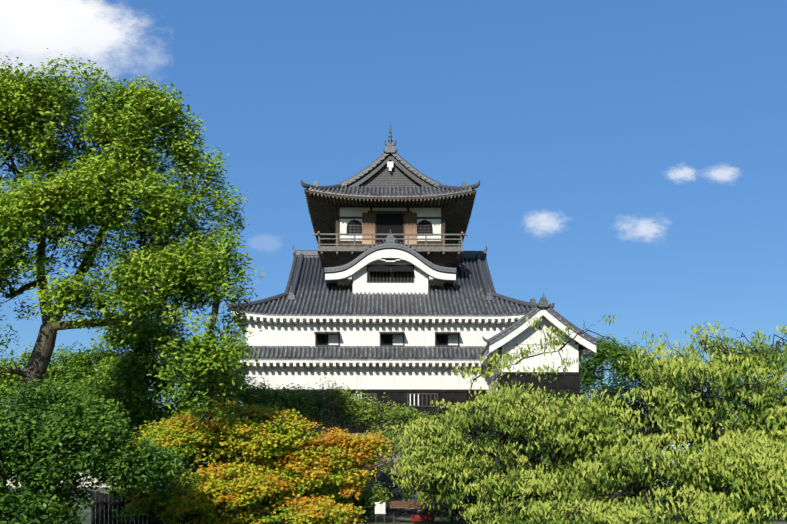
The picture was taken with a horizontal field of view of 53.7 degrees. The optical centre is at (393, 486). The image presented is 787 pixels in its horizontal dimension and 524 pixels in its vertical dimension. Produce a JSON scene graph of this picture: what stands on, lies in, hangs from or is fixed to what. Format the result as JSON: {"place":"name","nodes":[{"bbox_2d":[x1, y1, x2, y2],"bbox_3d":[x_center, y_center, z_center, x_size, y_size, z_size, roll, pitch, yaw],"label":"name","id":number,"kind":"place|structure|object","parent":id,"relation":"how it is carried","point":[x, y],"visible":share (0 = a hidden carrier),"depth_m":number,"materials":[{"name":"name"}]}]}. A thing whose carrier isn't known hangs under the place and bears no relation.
{"place":"outdoors","nodes":[
{"label":"outdoors","id":0,"kind":"place"},
{"bbox_2d":[0,0,159,80],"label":"cloud","id":1,"kind":"structure","parent":0,"point":[95,31],"depth_m":1542.06,"materials":[{"name":"white"}]},
{"bbox_2d":[0,0,786,486],"label":"sky","id":2,"kind":"structure","parent":0,"point":[580,114],"materials":[{"name":"blue"}]},
{"bbox_2d":[8,487,786,523],"bbox_3d":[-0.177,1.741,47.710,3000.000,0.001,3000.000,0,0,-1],"label":"ground","id":3,"kind":"structure","parent":0,"point":[389,519],"depth_m":41.05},
{"bbox_2d":[0,372,192,523],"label":"bush","id":4,"kind":"object","parent":3,"relation":"on","point":[83,433],"visible":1,"depth_m":19.03,"materials":[{"name":"green plant"}]},
{"bbox_2d":[0,309,248,523],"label":"tree","id":5,"kind":"object","parent":3,"relation":"on","point":[129,380],"visible":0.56,"depth_m":32.84,"materials":[{"name":"green plant"}]},
{"bbox_2d":[0,48,264,485],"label":"camphor tree","id":6,"kind":"object","parent":3,"relation":"on","point":[107,187],"visible":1,"depth_m":23.81,"materials":[{"name":"green plant"}]},
{"bbox_2d":[90,491,229,523],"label":"fence","id":7,"kind":"object","parent":3,"relation":"on","point":[102,502],"visible":0.33,"depth_m":24.73,"materials":[{"name":"black metal"}]},
{"bbox_2d":[104,393,395,523],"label":"maple tree","id":8,"kind":"object","parent":3,"relation":"on","point":[291,444],"visible":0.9,"depth_m":25.63,"materials":[{"name":"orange plant"}]},
{"bbox_2d":[198,368,450,521],"bbox_3d":[-3.626,-2.499,38.893,14.062,8.951,6.656,0,0,-1],"label":"bush","id":9,"kind":"object","parent":3,"relation":"on","point":[296,400],"visible":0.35,"depth_m":38.64,"materials":[{"name":"green plant"}]},
{"bbox_2d":[29,373,786,520],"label":"tree","id":10,"kind":"object","parent":3,"relation":"on","point":[634,406],"visible":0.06,"depth_m":39.72,"materials":[{"name":"green plant"}]},
{"bbox_2d":[226,121,602,519],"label":"castle","id":11,"kind":"structure","parent":3,"relation":"on","point":[392,295],"depth_m":47.73,"materials":[{"name":"paint"}]},
{"bbox_2d":[375,501,457,523],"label":"entrance stand","id":12,"kind":"object","parent":3,"relation":"on","point":[379,507],"visible":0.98,"depth_m":36.66,"materials":[{"name":"brown wood"}]},
{"bbox_2d":[385,314,786,523],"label":"cherry tree","id":13,"kind":"object","parent":3,"relation":"on","point":[751,471],"visible":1,"depth_m":28.40,"materials":[{"name":"green plant"}]},
{"bbox_2d":[579,334,786,399],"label":"tree","id":14,"kind":"object","parent":3,"relation":"on","point":[606,350],"visible":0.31,"depth_m":76.68,"materials":[{"name":"green plant"}]},
{"bbox_2d":[530,214,557,229],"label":"cloud","id":15,"kind":"structure","parent":0,"point":[545,222],"depth_m":1550.42,"materials":[{"name":"white"}]},
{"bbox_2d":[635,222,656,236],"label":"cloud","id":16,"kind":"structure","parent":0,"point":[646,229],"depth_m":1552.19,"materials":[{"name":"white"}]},
{"bbox_2d":[670,169,691,178],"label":"cloud","id":17,"kind":"structure","parent":0,"point":[683,173],"depth_m":1552.82,"materials":[{"name":"white"}]},
{"bbox_2d":[712,169,731,179],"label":"cloud","id":18,"kind":"structure","parent":0,"point":[720,174],"depth_m":1553.52,"materials":[{"name":"white"}]}
]}

